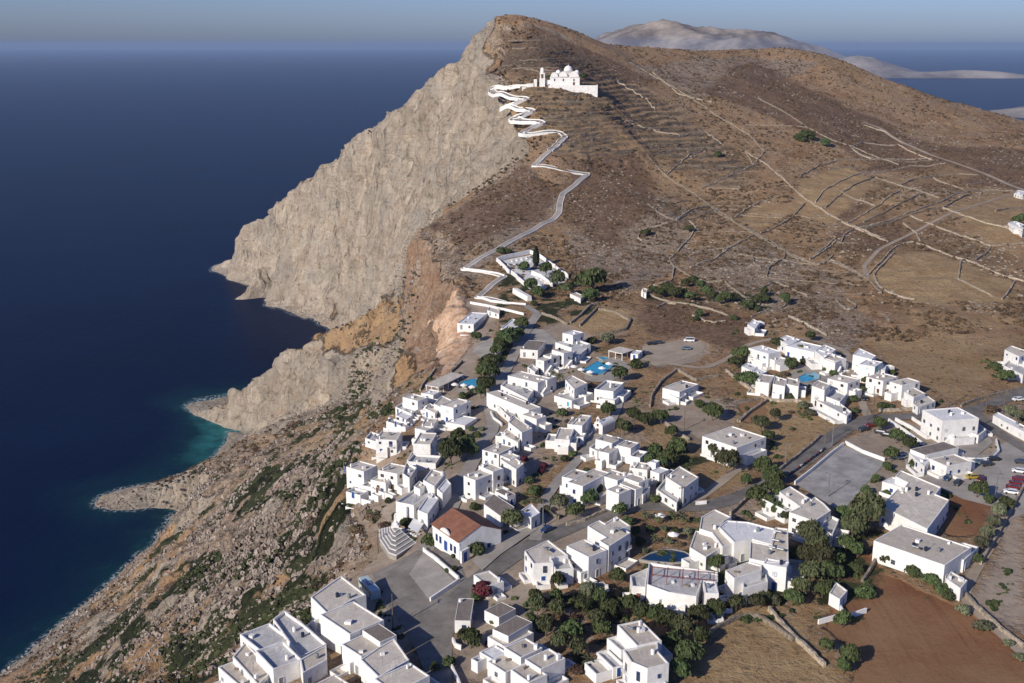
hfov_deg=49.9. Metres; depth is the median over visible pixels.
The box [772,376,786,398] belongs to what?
white house
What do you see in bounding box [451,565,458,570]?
bush
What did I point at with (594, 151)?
terrace wall
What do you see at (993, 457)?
parked car
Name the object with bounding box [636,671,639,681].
window
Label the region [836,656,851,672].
tree
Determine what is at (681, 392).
white house
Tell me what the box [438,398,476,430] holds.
white house
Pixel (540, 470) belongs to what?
bougainvillea
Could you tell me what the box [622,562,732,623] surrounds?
house
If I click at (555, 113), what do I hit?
terrace wall
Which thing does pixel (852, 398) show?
bush
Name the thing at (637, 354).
hut
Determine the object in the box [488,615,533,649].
old house
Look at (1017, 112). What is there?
hills
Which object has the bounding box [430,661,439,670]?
bush
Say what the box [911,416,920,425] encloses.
white wall
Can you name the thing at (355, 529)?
bush
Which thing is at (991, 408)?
bush
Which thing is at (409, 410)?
white house
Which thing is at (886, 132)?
stone wall
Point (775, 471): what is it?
tree
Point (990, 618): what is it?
stone wall
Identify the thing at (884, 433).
parked car
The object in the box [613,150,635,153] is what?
terrace wall
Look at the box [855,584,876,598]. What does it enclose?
bush
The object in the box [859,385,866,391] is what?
bush
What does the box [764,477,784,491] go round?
tree
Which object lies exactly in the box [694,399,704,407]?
bush
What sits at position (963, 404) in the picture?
stone wall
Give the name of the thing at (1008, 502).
bush
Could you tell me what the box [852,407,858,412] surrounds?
bush
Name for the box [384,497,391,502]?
bush
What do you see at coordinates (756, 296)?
tree
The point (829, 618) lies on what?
white wall
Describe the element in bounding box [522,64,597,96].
church
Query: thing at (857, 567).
bush
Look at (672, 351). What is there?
parking lot
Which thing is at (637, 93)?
stone wall
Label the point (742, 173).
terrace wall
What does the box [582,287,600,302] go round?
tree
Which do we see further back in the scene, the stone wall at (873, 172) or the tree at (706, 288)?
the stone wall at (873, 172)
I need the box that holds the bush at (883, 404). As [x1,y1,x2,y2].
[876,401,889,407]
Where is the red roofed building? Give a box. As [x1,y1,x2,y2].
[431,507,502,559]
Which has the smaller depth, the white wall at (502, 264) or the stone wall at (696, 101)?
the white wall at (502, 264)
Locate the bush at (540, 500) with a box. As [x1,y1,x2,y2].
[535,498,544,503]
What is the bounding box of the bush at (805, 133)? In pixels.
[799,130,809,136]
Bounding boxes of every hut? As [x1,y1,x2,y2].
[595,582,608,597]
[630,350,642,359]
[641,288,647,297]
[828,582,847,610]
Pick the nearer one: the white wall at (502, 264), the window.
the window
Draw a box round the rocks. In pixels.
[0,14,1023,682]
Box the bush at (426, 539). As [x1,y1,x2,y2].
[420,533,434,545]
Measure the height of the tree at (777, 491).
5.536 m
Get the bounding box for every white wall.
[423,547,458,578]
[430,578,459,600]
[451,664,460,682]
[452,637,461,649]
[463,267,504,275]
[470,301,523,314]
[477,296,525,304]
[490,411,501,425]
[496,250,532,261]
[497,258,509,273]
[511,270,524,285]
[531,270,552,286]
[539,253,555,267]
[556,266,567,278]
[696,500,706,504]
[794,442,843,484]
[818,608,866,623]
[845,441,884,460]
[888,418,924,445]
[895,417,926,436]
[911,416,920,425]
[967,438,999,459]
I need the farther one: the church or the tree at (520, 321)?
the church
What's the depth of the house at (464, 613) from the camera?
260.69 m
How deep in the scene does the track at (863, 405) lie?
455.29 m
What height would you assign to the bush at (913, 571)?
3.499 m
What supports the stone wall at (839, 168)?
on the hills at (322, 245)
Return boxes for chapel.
[593,416,614,434]
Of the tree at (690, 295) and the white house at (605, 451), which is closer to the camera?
the white house at (605, 451)
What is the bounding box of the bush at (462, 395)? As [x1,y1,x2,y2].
[458,391,467,398]
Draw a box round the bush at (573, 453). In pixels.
[568,450,577,456]
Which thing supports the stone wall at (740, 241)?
on the hills at (322, 245)
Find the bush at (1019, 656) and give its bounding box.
[1011,652,1023,661]
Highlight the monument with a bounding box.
[379,514,415,559]
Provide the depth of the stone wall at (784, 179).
769.17 m
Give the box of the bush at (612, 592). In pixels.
[607,587,620,597]
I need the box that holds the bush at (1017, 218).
[1011,215,1022,221]
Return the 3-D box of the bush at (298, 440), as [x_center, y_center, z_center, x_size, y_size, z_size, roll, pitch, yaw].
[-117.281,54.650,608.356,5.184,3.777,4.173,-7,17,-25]
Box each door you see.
[279,676,283,682]
[355,664,358,674]
[444,540,447,551]
[616,667,621,676]
[740,553,744,561]
[771,581,775,590]
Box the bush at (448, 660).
[442,655,455,666]
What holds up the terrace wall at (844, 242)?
on the hills at (322, 245)
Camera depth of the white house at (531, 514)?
309.90 m
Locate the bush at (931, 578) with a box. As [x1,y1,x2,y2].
[920,572,939,584]
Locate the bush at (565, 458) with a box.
[560,455,570,461]
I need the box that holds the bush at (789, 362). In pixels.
[784,356,798,368]
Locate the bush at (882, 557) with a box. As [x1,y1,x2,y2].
[879,555,889,562]
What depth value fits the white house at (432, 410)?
413.10 m
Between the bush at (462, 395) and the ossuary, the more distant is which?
the ossuary
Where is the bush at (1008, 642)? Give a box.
[1002,638,1014,646]
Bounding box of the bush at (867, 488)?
[860,485,872,492]
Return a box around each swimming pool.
[459,378,476,389]
[581,360,613,376]
[596,356,610,360]
[638,549,688,564]
[797,372,819,384]
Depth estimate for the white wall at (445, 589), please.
277.25 m
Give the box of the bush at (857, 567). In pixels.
[851,563,864,573]
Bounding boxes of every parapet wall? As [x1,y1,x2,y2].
[461,151,586,303]
[469,152,589,301]
[488,84,562,149]
[490,85,567,151]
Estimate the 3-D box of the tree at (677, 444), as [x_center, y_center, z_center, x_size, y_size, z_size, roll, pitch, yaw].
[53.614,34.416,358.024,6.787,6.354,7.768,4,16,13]
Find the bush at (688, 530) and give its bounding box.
[683,527,693,534]
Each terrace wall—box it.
[502,64,552,67]
[508,39,548,40]
[510,67,564,68]
[520,59,562,61]
[541,112,607,118]
[544,51,568,53]
[544,118,590,120]
[547,113,565,114]
[557,123,621,125]
[557,148,606,152]
[558,143,616,145]
[562,132,600,137]
[564,101,598,104]
[566,111,608,113]
[569,137,611,140]
[569,153,633,155]
[572,131,615,135]
[578,149,610,153]
[583,106,610,107]
[587,133,630,138]
[588,114,631,118]
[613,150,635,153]
[634,143,680,148]
[650,153,698,155]
[657,147,709,153]
[674,165,728,169]
[675,152,725,154]
[676,142,704,146]
[679,213,746,220]
[681,230,780,231]
[695,166,735,170]
[697,208,737,211]
[698,246,816,265]
[701,165,745,166]
[707,185,743,186]
[708,205,760,206]
[711,214,781,217]
[716,220,829,228]
[717,187,741,189]
[721,172,754,173]
[737,240,834,248]
[741,213,825,218]
[767,277,861,285]
[769,271,863,280]
[804,267,855,273]
[824,240,858,243]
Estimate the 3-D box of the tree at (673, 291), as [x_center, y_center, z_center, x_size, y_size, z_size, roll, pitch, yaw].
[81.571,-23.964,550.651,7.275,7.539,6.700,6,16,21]
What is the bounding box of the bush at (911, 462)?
[908,459,914,466]
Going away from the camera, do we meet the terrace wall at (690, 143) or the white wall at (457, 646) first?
the white wall at (457, 646)
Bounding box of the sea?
[0,50,1023,673]
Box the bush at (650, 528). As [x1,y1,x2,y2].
[645,525,654,532]
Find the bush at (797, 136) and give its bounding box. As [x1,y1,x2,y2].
[793,133,802,139]
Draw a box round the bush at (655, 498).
[649,494,660,502]
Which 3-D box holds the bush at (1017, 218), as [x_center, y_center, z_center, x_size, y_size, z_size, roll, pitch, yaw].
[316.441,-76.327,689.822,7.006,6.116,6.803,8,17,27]
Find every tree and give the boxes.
[437,434,466,464]
[450,427,465,437]
[458,434,475,451]
[460,626,481,648]
[467,443,478,454]
[471,331,481,339]
[474,386,485,394]
[475,362,500,376]
[476,375,495,389]
[481,353,502,363]
[489,342,503,353]
[493,337,508,345]
[496,326,518,347]
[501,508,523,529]
[513,317,529,327]
[513,327,524,340]
[523,277,537,287]
[527,593,546,616]
[528,589,541,596]
[530,285,544,295]
[532,246,539,266]
[535,611,556,636]
[539,262,552,272]
[546,598,565,618]
[549,269,565,289]
[549,492,568,510]
[549,587,562,598]
[550,571,564,585]
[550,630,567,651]
[558,282,573,292]
[558,618,582,637]
[565,501,584,517]
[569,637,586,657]
[574,266,607,287]
[574,596,591,615]
[579,581,596,598]
[580,488,599,506]
[581,652,595,665]
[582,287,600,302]
[587,608,607,623]
[592,587,606,602]
[592,619,611,638]
[597,484,603,492]
[598,597,621,618]
[600,332,614,343]
[600,402,616,416]
[608,567,626,584]
[611,365,628,381]
[611,502,627,515]
[616,418,632,434]
[617,593,639,613]
[625,406,640,419]
[632,602,651,617]
[632,616,648,626]
[638,412,651,424]
[640,228,651,234]
[640,510,650,518]
[643,453,654,461]
[646,602,663,625]
[647,442,663,455]
[648,285,657,292]
[650,533,659,541]
[652,409,669,423]
[653,513,663,522]
[655,287,665,294]
[655,448,678,466]
[655,456,667,466]
[656,607,677,630]
[660,283,674,291]
[663,424,678,436]
[664,628,682,652]
[666,436,686,453]
[668,286,681,295]
[668,509,676,517]
[670,657,692,680]
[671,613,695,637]
[674,639,705,660]
[678,287,687,294]
[678,513,688,522]
[681,278,690,284]
[684,291,695,298]
[685,225,692,230]
[686,603,710,625]
[688,275,697,282]
[693,626,710,642]
[695,279,705,287]
[700,285,712,293]
[702,401,723,420]
[706,598,725,615]
[707,290,717,297]
[707,443,719,452]
[707,553,724,571]
[713,449,740,473]
[715,296,722,301]
[718,291,732,300]
[727,356,744,368]
[727,593,745,611]
[730,292,737,299]
[731,345,749,357]
[739,370,759,385]
[740,298,754,310]
[740,473,751,482]
[745,484,767,504]
[747,593,765,610]
[751,415,770,431]
[753,293,765,301]
[753,456,771,469]
[758,590,771,600]
[760,286,768,293]
[760,493,775,507]
[761,464,785,479]
[762,295,771,301]
[762,429,774,440]
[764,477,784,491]
[770,337,783,345]
[770,408,780,418]
[771,500,783,512]
[774,487,783,494]
[779,292,789,299]
[780,508,788,518]
[783,296,791,303]
[783,587,804,605]
[790,576,812,593]
[795,518,826,537]
[795,544,815,561]
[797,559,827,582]
[804,532,829,545]
[805,331,815,339]
[809,541,835,562]
[814,579,832,597]
[819,637,834,652]
[820,559,838,578]
[824,549,845,561]
[832,609,851,627]
[835,505,851,518]
[835,565,845,580]
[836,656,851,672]
[837,533,857,552]
[839,643,860,662]
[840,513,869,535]
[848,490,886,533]
[849,542,864,557]
[872,415,886,428]
[883,446,899,461]
[888,428,906,441]
[902,436,917,449]
[968,480,989,497]
[973,535,989,551]
[979,525,995,537]
[986,514,1001,526]
[991,502,1006,515]
[996,369,1015,383]
[1003,404,1017,417]
[1013,409,1023,421]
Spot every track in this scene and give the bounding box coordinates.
[643,337,871,415]
[690,463,752,501]
[862,193,1013,278]
[864,122,1023,190]
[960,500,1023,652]
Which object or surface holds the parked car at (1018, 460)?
on the parking lot at (1008, 454)
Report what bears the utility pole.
on the square
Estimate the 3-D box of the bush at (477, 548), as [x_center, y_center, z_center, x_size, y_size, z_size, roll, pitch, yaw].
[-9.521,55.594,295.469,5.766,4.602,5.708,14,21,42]
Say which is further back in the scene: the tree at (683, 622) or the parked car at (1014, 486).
the parked car at (1014, 486)
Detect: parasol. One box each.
[655,513,665,517]
[667,532,678,536]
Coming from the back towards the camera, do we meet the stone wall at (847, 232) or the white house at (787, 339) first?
the stone wall at (847, 232)
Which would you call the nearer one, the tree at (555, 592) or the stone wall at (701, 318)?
the tree at (555, 592)
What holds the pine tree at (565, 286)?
on the hills at (322, 245)
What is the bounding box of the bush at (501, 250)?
[496,247,505,253]
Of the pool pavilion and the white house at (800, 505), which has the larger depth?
the pool pavilion
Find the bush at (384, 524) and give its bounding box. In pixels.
[378,521,390,528]
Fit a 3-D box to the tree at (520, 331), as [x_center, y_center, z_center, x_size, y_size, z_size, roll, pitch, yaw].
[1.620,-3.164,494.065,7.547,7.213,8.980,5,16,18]
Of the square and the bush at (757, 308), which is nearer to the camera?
the square
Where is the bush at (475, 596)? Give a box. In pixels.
[470,592,480,600]
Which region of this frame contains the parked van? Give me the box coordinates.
[684,337,693,341]
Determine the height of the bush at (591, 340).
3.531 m
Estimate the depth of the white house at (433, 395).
431.93 m
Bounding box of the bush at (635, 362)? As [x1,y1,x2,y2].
[629,358,643,367]
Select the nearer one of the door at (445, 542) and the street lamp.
the door at (445, 542)
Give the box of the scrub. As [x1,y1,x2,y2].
[17,257,414,682]
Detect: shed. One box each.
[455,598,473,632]
[487,306,499,318]
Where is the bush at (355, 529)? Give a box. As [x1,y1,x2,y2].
[347,524,362,534]
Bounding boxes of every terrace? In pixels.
[455,379,473,392]
[472,339,501,357]
[500,325,556,349]
[502,255,566,289]
[584,357,630,381]
[790,365,832,390]
[957,436,992,456]
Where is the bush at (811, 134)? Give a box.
[808,131,815,139]
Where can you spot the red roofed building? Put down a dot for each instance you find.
(456, 531)
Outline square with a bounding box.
[372,547,465,682]
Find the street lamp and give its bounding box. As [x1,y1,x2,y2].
[542,502,548,525]
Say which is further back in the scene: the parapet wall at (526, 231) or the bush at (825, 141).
the bush at (825, 141)
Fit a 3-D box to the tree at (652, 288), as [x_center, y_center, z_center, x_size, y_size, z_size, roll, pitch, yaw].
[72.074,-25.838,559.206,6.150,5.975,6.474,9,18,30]
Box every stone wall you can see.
[419,367,435,390]
[450,360,462,372]
[541,312,567,324]
[547,511,559,519]
[566,509,603,525]
[570,302,598,323]
[579,306,598,325]
[594,308,630,335]
[617,81,654,109]
[619,55,748,134]
[627,120,678,134]
[639,220,678,234]
[647,155,868,277]
[647,203,675,219]
[647,292,728,315]
[648,267,674,286]
[649,368,676,407]
[652,72,713,102]
[657,302,676,306]
[665,421,689,440]
[666,146,709,174]
[667,260,746,297]
[669,220,695,258]
[676,204,707,218]
[676,210,717,219]
[677,368,697,381]
[679,131,722,144]
[690,249,727,267]
[692,315,725,322]
[692,613,794,641]
[697,374,718,380]
[701,162,762,188]
[707,202,832,264]
[723,234,755,251]
[725,369,769,400]
[729,434,820,514]
[735,199,768,216]
[737,399,767,421]
[739,400,766,421]
[744,281,807,295]
[745,124,806,127]
[745,134,764,164]
[746,151,885,238]
[751,302,786,316]
[752,254,760,267]
[758,97,898,164]
[760,203,805,233]
[766,250,785,276]
[768,606,825,666]
[769,398,810,403]
[788,315,826,335]
[799,194,887,241]
[800,158,872,175]
[809,237,835,259]
[811,240,835,258]
[815,162,944,202]
[825,177,940,207]
[828,166,852,169]
[833,261,881,293]
[835,298,856,309]
[840,191,874,205]
[840,229,852,242]
[847,188,901,222]
[850,146,933,162]
[851,142,932,159]
[852,149,931,159]
[860,189,1012,227]
[861,558,876,581]
[863,193,925,221]
[865,193,971,228]
[866,125,902,143]
[867,248,892,274]
[873,252,914,299]
[878,407,912,411]
[893,241,1023,281]
[901,173,977,184]
[903,222,919,240]
[910,215,1023,245]
[933,177,962,189]
[938,216,963,222]
[943,207,1008,228]
[958,260,960,277]
[958,278,993,296]
[960,386,1023,406]
[964,591,1023,648]
[973,245,991,260]
[979,484,1023,564]
[995,207,1023,211]
[1001,280,1015,299]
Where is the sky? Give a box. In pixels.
[0,0,1023,49]
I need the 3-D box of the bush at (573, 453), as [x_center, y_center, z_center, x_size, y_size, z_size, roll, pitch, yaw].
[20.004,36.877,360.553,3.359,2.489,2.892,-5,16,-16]
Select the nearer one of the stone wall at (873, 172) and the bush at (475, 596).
the bush at (475, 596)
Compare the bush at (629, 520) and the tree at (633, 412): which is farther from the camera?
the tree at (633, 412)
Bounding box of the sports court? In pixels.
[797,446,882,507]
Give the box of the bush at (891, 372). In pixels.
[888,369,895,374]
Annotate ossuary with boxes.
[512,288,531,300]
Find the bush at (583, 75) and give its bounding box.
[580,73,587,77]
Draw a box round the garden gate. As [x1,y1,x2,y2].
[460,547,469,563]
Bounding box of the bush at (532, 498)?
[529,496,536,502]
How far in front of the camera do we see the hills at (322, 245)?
646.10 m
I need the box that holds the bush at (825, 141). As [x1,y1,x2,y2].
[820,138,830,145]
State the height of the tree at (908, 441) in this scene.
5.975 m
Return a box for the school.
[879,470,948,534]
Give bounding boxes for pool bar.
[425,372,463,392]
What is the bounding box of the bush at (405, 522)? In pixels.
[399,517,411,528]
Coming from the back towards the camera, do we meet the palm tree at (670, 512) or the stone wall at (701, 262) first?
the stone wall at (701, 262)
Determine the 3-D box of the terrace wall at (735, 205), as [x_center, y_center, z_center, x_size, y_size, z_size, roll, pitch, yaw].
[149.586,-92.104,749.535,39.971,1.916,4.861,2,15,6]
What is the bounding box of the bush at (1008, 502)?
[998,496,1015,508]
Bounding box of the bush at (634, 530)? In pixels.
[630,526,640,534]
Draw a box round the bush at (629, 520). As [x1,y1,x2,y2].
[622,516,634,524]
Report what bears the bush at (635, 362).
on the hills at (322, 245)
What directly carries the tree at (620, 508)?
on the hills at (322, 245)
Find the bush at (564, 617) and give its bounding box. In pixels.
[559,613,578,621]
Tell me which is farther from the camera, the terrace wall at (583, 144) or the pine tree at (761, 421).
the terrace wall at (583, 144)
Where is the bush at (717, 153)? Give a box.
[714,151,721,156]
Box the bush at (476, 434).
[472,431,480,437]
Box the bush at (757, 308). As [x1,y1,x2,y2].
[754,306,760,311]
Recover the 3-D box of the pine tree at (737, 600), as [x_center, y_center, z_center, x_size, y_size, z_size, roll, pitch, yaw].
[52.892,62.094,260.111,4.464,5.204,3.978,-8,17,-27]
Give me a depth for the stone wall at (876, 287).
565.68 m
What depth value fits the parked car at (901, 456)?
348.79 m
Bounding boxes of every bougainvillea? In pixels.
[471,580,492,597]
[520,455,528,461]
[537,467,543,472]
[540,462,547,468]
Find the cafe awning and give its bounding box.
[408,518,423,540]
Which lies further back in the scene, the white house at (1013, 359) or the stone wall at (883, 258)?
the stone wall at (883, 258)
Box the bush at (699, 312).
[694,309,703,315]
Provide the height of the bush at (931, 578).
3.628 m
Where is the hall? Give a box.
[872,524,978,600]
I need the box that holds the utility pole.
[391,594,393,627]
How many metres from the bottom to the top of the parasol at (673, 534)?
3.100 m
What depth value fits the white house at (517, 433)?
372.30 m
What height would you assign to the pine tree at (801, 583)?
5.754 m
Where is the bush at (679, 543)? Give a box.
[674,541,683,546]
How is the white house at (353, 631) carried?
on the hills at (322, 245)
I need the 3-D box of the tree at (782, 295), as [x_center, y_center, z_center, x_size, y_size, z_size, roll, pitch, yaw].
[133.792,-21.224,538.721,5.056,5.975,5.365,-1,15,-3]
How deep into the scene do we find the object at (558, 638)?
245.69 m
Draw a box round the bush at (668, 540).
[663,538,673,543]
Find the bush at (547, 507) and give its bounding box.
[540,504,552,512]
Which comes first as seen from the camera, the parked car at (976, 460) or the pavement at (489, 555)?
the pavement at (489, 555)
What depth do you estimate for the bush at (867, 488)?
322.74 m
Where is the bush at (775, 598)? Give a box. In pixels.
[768,593,780,605]
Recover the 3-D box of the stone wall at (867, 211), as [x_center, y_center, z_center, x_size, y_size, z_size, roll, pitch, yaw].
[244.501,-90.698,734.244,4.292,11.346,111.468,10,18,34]
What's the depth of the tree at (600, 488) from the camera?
326.11 m
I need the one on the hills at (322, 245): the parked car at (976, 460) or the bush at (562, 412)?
the bush at (562, 412)
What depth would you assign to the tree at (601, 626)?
250.01 m
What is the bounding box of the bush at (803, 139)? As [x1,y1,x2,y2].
[798,136,806,141]
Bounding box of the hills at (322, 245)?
[0,15,1023,682]
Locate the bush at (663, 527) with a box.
[659,525,668,530]
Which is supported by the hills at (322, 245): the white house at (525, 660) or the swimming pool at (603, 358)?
the white house at (525, 660)
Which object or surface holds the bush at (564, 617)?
on the hills at (322, 245)
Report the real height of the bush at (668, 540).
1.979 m
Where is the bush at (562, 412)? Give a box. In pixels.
[556,408,567,416]
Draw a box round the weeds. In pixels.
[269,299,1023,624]
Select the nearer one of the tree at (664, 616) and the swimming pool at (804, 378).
the tree at (664, 616)
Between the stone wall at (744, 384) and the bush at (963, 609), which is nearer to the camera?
the bush at (963, 609)
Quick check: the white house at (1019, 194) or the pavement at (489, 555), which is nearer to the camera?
the pavement at (489, 555)
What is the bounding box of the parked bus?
[359,575,380,600]
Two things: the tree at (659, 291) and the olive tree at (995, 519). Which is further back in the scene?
the tree at (659, 291)
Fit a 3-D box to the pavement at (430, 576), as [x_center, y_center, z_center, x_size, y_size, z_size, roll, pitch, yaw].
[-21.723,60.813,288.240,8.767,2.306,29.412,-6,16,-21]
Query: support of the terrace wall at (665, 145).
on the hills at (322, 245)
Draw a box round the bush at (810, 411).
[804,408,815,415]
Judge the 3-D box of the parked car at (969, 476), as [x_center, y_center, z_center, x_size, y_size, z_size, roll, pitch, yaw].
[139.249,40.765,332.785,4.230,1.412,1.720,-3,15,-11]
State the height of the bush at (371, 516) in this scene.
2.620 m
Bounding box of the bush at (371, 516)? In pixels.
[364,512,380,520]
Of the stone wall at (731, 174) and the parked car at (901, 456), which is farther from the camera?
the stone wall at (731, 174)
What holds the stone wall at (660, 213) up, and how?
on the hills at (322, 245)
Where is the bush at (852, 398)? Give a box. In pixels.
[848,395,858,401]
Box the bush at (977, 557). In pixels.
[972,552,985,562]
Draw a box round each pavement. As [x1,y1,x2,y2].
[409,552,453,599]
[472,525,537,569]
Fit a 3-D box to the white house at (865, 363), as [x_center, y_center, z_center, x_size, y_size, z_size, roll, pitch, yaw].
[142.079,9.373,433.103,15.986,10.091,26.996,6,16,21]
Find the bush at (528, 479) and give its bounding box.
[524,476,534,483]
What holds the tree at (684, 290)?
on the hills at (322, 245)
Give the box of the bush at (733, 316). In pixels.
[730,314,737,319]
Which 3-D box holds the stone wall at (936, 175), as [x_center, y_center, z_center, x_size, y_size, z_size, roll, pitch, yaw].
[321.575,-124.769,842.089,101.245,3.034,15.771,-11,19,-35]
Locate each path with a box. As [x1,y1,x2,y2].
[417,313,541,551]
[462,86,589,313]
[529,402,622,539]
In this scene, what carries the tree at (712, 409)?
on the hills at (322, 245)
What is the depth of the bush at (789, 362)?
439.69 m
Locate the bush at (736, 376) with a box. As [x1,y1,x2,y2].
[733,372,740,380]
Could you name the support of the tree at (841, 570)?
on the hills at (322, 245)
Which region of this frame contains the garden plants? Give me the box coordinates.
[221,301,1023,663]
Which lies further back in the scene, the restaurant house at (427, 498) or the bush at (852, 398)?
the bush at (852, 398)
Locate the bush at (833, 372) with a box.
[829,370,837,375]
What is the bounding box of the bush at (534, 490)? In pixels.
[527,484,542,495]
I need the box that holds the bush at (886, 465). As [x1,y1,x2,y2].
[882,461,892,470]
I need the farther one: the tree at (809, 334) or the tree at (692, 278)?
the tree at (692, 278)
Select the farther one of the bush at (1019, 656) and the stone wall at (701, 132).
the stone wall at (701, 132)
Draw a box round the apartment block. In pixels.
[917,407,992,445]
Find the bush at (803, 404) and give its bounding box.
[796,401,810,408]
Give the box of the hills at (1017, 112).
[990,106,1023,117]
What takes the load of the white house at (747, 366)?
on the hills at (322, 245)
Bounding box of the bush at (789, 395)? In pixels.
[785,393,792,398]
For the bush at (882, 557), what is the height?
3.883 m
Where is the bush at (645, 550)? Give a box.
[642,547,649,552]
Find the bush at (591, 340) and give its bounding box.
[586,337,597,342]
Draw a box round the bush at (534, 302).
[530,300,537,305]
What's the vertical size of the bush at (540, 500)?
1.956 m
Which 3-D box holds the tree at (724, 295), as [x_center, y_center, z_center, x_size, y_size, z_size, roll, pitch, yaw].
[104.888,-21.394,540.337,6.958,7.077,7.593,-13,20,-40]
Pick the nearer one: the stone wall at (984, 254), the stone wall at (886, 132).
the stone wall at (984, 254)
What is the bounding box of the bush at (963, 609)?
[955,604,970,615]
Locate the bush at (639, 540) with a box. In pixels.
[635,536,645,545]
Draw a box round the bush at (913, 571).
[903,564,921,578]
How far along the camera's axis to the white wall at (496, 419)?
399.96 m
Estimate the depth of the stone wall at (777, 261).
612.22 m
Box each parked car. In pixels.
[540,525,553,533]
[681,346,690,349]
[857,425,869,431]
[861,395,867,400]
[865,422,876,427]
[873,429,886,432]
[880,432,888,435]
[894,453,907,459]
[942,473,951,480]
[952,478,961,485]
[965,473,978,479]
[971,458,984,462]
[978,474,984,481]
[979,460,993,466]
[987,455,1000,460]
[992,492,1002,499]
[1003,488,1018,494]
[1005,483,1020,489]
[1009,479,1023,485]
[1012,396,1023,400]
[1012,467,1023,473]
[1012,475,1023,480]
[1014,458,1023,463]
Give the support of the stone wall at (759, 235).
on the hills at (322, 245)
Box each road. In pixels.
[447,389,1023,598]
[972,412,1023,451]
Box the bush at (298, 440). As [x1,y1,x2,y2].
[295,437,302,442]
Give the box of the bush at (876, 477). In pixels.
[872,474,880,481]
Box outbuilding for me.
[318,674,347,682]
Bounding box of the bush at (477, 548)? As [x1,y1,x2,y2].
[469,541,484,555]
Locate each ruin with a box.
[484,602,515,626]
[570,291,583,303]
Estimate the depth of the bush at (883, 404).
393.98 m
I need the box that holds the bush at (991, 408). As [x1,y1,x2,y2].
[984,405,999,413]
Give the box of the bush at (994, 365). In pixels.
[987,361,1002,370]
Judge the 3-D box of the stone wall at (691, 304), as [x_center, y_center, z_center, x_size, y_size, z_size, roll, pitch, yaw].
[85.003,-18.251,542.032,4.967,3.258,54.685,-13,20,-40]
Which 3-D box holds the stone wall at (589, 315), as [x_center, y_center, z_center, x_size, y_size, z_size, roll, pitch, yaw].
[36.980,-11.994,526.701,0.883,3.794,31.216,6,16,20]
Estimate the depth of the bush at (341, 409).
629.19 m
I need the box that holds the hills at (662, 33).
[595,19,1023,77]
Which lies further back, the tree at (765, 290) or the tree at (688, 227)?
the tree at (688, 227)
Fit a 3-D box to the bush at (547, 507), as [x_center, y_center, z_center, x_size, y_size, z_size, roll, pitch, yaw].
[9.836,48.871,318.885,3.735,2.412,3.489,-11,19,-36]
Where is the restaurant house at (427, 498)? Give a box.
[394,469,450,536]
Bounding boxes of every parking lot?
[640,340,705,365]
[903,442,1023,518]
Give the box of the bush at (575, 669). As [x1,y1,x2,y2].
[566,664,583,674]
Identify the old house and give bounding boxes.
[484,488,515,527]
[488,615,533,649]
[520,340,545,358]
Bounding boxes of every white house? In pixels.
[214,611,327,682]
[306,576,438,682]
[341,461,377,509]
[362,429,408,469]
[362,462,416,501]
[383,393,427,431]
[407,418,446,471]
[421,389,440,401]
[421,396,451,420]
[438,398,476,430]
[457,312,486,335]
[459,460,509,501]
[471,638,575,682]
[474,570,511,601]
[482,442,526,486]
[487,390,551,432]
[495,416,535,451]
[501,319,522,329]
[501,371,555,403]
[509,503,539,530]
[519,540,573,589]
[528,347,572,374]
[545,414,592,454]
[554,375,592,409]
[555,330,591,364]
[560,468,609,506]
[562,539,606,582]
[580,434,647,470]
[584,620,672,682]
[587,516,637,571]
[589,380,630,407]
[599,469,628,489]
[606,481,642,511]
[624,474,649,503]
[628,459,673,484]
[656,466,703,511]
[662,380,703,405]
[681,509,803,578]
[700,426,766,465]
[718,558,793,605]
[741,362,766,386]
[744,319,766,335]
[747,374,774,396]
[748,345,788,371]
[755,486,849,547]
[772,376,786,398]
[777,335,800,353]
[785,341,820,361]
[785,377,805,398]
[805,345,840,369]
[809,374,861,423]
[811,380,846,405]
[819,345,849,372]
[819,353,847,375]
[851,348,894,382]
[863,371,897,396]
[884,378,935,414]
[906,441,974,478]
[992,412,1023,440]
[996,345,1023,382]
[1005,221,1023,237]
[1014,190,1023,198]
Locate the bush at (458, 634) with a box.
[456,627,464,637]
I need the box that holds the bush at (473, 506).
[469,502,481,510]
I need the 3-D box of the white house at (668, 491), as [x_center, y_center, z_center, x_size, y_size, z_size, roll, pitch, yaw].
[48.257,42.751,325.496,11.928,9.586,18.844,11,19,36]
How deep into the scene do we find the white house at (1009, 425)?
373.29 m
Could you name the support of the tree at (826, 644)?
on the hills at (322, 245)
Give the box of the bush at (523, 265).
[517,261,529,269]
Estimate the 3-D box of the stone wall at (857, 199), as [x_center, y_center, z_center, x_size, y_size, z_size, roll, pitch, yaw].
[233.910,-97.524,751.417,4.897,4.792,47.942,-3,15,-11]
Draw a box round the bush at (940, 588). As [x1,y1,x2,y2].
[933,583,949,594]
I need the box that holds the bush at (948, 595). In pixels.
[941,591,954,600]
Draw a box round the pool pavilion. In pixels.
[608,346,633,358]
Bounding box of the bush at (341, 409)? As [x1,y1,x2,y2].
[338,407,345,412]
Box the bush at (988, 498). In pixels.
[983,494,993,503]
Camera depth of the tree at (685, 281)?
571.87 m
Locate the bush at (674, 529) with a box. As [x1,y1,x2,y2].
[671,526,678,532]
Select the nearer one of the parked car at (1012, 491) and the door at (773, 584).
the door at (773, 584)
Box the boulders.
[2,258,421,682]
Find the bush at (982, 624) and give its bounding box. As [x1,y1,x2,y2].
[972,619,994,630]
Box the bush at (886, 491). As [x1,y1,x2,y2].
[882,489,890,494]
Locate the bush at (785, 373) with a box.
[779,371,789,376]

